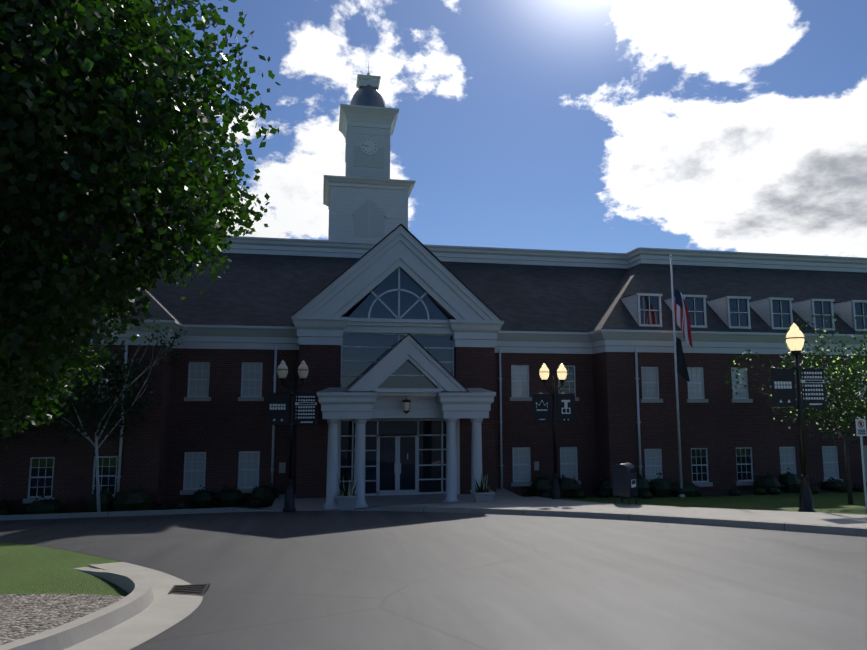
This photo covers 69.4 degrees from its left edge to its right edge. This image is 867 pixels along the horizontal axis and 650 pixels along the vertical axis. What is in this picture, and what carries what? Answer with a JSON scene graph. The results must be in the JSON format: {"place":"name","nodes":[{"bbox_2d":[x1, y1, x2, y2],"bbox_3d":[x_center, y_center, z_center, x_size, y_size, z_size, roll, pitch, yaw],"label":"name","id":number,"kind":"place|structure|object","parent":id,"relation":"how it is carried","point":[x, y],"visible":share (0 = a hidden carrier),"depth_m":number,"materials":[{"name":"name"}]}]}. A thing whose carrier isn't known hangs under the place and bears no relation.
{"place":"outdoors","nodes":[
{"label":"outdoors","id":0,"kind":"place"},
{"bbox_2d":[269,488,520,511],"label":"entrance slab","id":1,"kind":"structure","parent":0,"point":[306,504],"depth_m":22.94,"materials":[{"name":"grey concrete"}]},
{"bbox_2d":[0,511,866,649],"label":"road asphalt","id":2,"kind":"structure","parent":0,"point":[351,580],"depth_m":8.49,"materials":[{"name":"grey asphalt"}]},
{"bbox_2d":[0,562,202,649],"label":"kerb island","id":3,"kind":"structure","parent":2,"relation":"on","point":[148,607],"depth_m":6.49,"materials":[{"name":"concrete"}]},
{"bbox_2d":[168,583,209,595],"bbox_3d":[-3.114,3.403,7.902,0.440,0.068,0.680,1,-7,-10],"label":"storm drain grate","id":4,"kind":"object","parent":2,"relation":"on","point":[201,589],"visible":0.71,"depth_m":8.01,"materials":[{"name":"black metal"}]},
{"bbox_2d":[0,506,866,536],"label":"kerb","id":5,"kind":"structure","parent":2,"relation":"on","point":[839,530],"depth_m":17.55,"materials":[{"name":"concrete"}]},
{"bbox_2d":[0,345,866,513],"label":"brick walls","id":6,"kind":"structure","parent":0,"point":[223,427],"depth_m":25.13,"materials":[{"name":"red brick"}]},
{"bbox_2d":[22,333,866,503],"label":"window panes","id":7,"kind":"structure","parent":6,"relation":"in","point":[245,489],"depth_m":24.63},
{"bbox_2d":[30,268,866,495],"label":"window glass","id":8,"kind":"object","parent":7,"relation":"in","point":[379,309],"visible":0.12,"depth_m":24.81,"materials":[{"name":"grey glass"}]},
{"bbox_2d":[89,226,866,495],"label":"building trim","id":9,"kind":"structure","parent":6,"relation":"attached to","point":[472,321],"depth_m":25.91,"materials":[{"name":"white paint"}]},
{"bbox_2d":[323,62,415,241],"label":"clock tower","id":10,"kind":"structure","parent":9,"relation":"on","point":[365,198],"depth_m":38.79,"materials":[{"name":"white wood"}]},
{"bbox_2d":[105,224,866,334],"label":"building roof","id":11,"kind":"structure","parent":6,"relation":"on","point":[260,290],"depth_m":28.54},
{"bbox_2d":[112,288,866,330],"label":"dormer windows","id":12,"kind":"structure","parent":11,"relation":"on","point":[804,310],"depth_m":27.75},
{"bbox_2d":[0,492,866,649],"bbox_3d":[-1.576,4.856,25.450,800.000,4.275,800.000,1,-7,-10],"label":"lawn","id":13,"kind":"structure","parent":0,"point":[28,569],"depth_m":11.58,"materials":[{"name":"green plant"}]},
{"bbox_2d":[0,388,45,441],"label":"tree","id":14,"kind":"object","parent":13,"relation":"on","point":[25,435],"visible":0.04,"depth_m":20.63,"materials":[{"name":"green plant"}]},
{"bbox_2d":[0,594,125,644],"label":"gravel bed","id":15,"kind":"object","parent":13,"relation":"on","point":[22,616],"visible":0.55,"depth_m":7.06,"materials":[{"name":"grey gravel"}]},
{"bbox_2d":[23,315,190,511],"bbox_3d":[-11.919,2.973,21.400,7.448,6.871,6.613,1,-7,-10],"label":"tree","id":16,"kind":"object","parent":13,"relation":"on","point":[117,386],"depth_m":21.02,"materials":[{"name":"green plant"}]},
{"bbox_2d":[0,0,280,448],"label":"maple tree","id":17,"kind":"object","parent":13,"relation":"on","point":[66,259],"depth_m":8.82,"materials":[{"name":"green plant"}]},
{"bbox_2d":[317,333,495,509],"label":"entrance portico","id":18,"kind":"structure","parent":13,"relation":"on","point":[451,399],"depth_m":22.04,"materials":[{"name":"white paint"}]},
{"bbox_2d":[402,396,410,414],"bbox_3d":[-0.959,2.840,22.220,0.340,0.680,0.340,1,-7,-10],"label":"entrance lantern","id":19,"kind":"object","parent":18,"relation":"hanging from","point":[406,402],"visible":0.96,"depth_m":22.12,"materials":[{"name":"black metal"}]},
{"bbox_2d":[69,488,855,512],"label":"planting beds","id":20,"kind":"object","parent":13,"relation":"on","point":[702,493],"visible":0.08,"depth_m":25.44,"materials":[{"name":"soil"}]},
{"bbox_2d":[0,468,866,514],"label":"foundation shrubs","id":21,"kind":"object","parent":20,"relation":"on","point":[142,500],"visible":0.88,"depth_m":23.66,"materials":[{"name":"green plant"}]},
{"bbox_2d":[532,363,575,498],"bbox_3d":[4.378,3.877,22.651,1.680,5.010,0.420,1,-7,-10],"label":"street lamp","id":22,"kind":"object","parent":13,"relation":"on","point":[541,408],"visible":0.94,"depth_m":22.72,"materials":[{"name":"black metal"}]},
{"bbox_2d":[261,496,866,527],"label":"concrete pavement","id":23,"kind":"structure","parent":13,"relation":"on","point":[814,518],"depth_m":16.90,"materials":[{"name":"grey concrete"}]},
{"bbox_2d":[266,360,316,511],"bbox_3d":[-4.776,3.685,21.021,1.680,5.010,0.420,1,-7,-10],"label":"street lamp","id":24,"kind":"object","parent":23,"relation":"on","point":[278,408],"visible":1,"depth_m":21.09,"materials":[{"name":"black metal"}]},
{"bbox_2d":[335,475,357,510],"bbox_3d":[-2.913,5.602,21.038,0.733,1.198,0.824,1,-7,-10],"label":"planter","id":25,"kind":"object","parent":23,"relation":"on","point":[346,498],"visible":1,"depth_m":20.73,"materials":[{"name":"stone"}]},
{"bbox_2d":[470,472,494,501],"bbox_3d":[1.687,5.703,21.867,0.756,1.191,0.757,1,-7,-10],"label":"planter","id":26,"kind":"object","parent":23,"relation":"on","point":[484,493],"visible":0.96,"depth_m":21.62,"materials":[{"name":"stone"}]},
{"bbox_2d":[612,463,637,504],"bbox_3d":[5.924,4.901,19.319,0.590,1.250,0.520,-7,-9,44],"label":"mailbox","id":27,"kind":"object","parent":23,"relation":"on","point":[624,476],"visible":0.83,"depth_m":19.16,"materials":[{"name":"blue metal"}]},
{"bbox_2d":[669,254,692,496],"bbox_3d":[10.026,1.921,25.233,0.862,9.748,0.320,1,-7,-10],"label":"flagpole","id":28,"kind":"object","parent":13,"relation":"on","point":[681,317],"visible":0.92,"depth_m":25.33,"materials":[{"name":"white metal"}]},
{"bbox_2d":[725,314,866,503],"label":"flowering tree","id":29,"kind":"object","parent":13,"relation":"on","point":[817,363],"depth_m":19.91,"materials":[{"name":"green plant"}]},
{"bbox_2d":[770,323,826,511],"bbox_3d":[9.941,2.500,16.965,1.680,5.138,0.451,1,-7,-10],"label":"lamp post","id":30,"kind":"object","parent":13,"relation":"on","point":[785,393],"visible":0.98,"depth_m":17.01,"materials":[{"name":"black metal"}]},
{"bbox_2d":[855,418,866,511],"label":"no parking sign","id":31,"kind":"object","parent":13,"relation":"on","point":[860,427],"visible":1,"depth_m":17.31,"materials":[{"name":"white metal"}]},
{"bbox_2d":[153,0,866,257],"label":"sky","id":32,"kind":"structure","parent":0,"point":[611,126],"materials":[{"name":"blue"}]}
]}

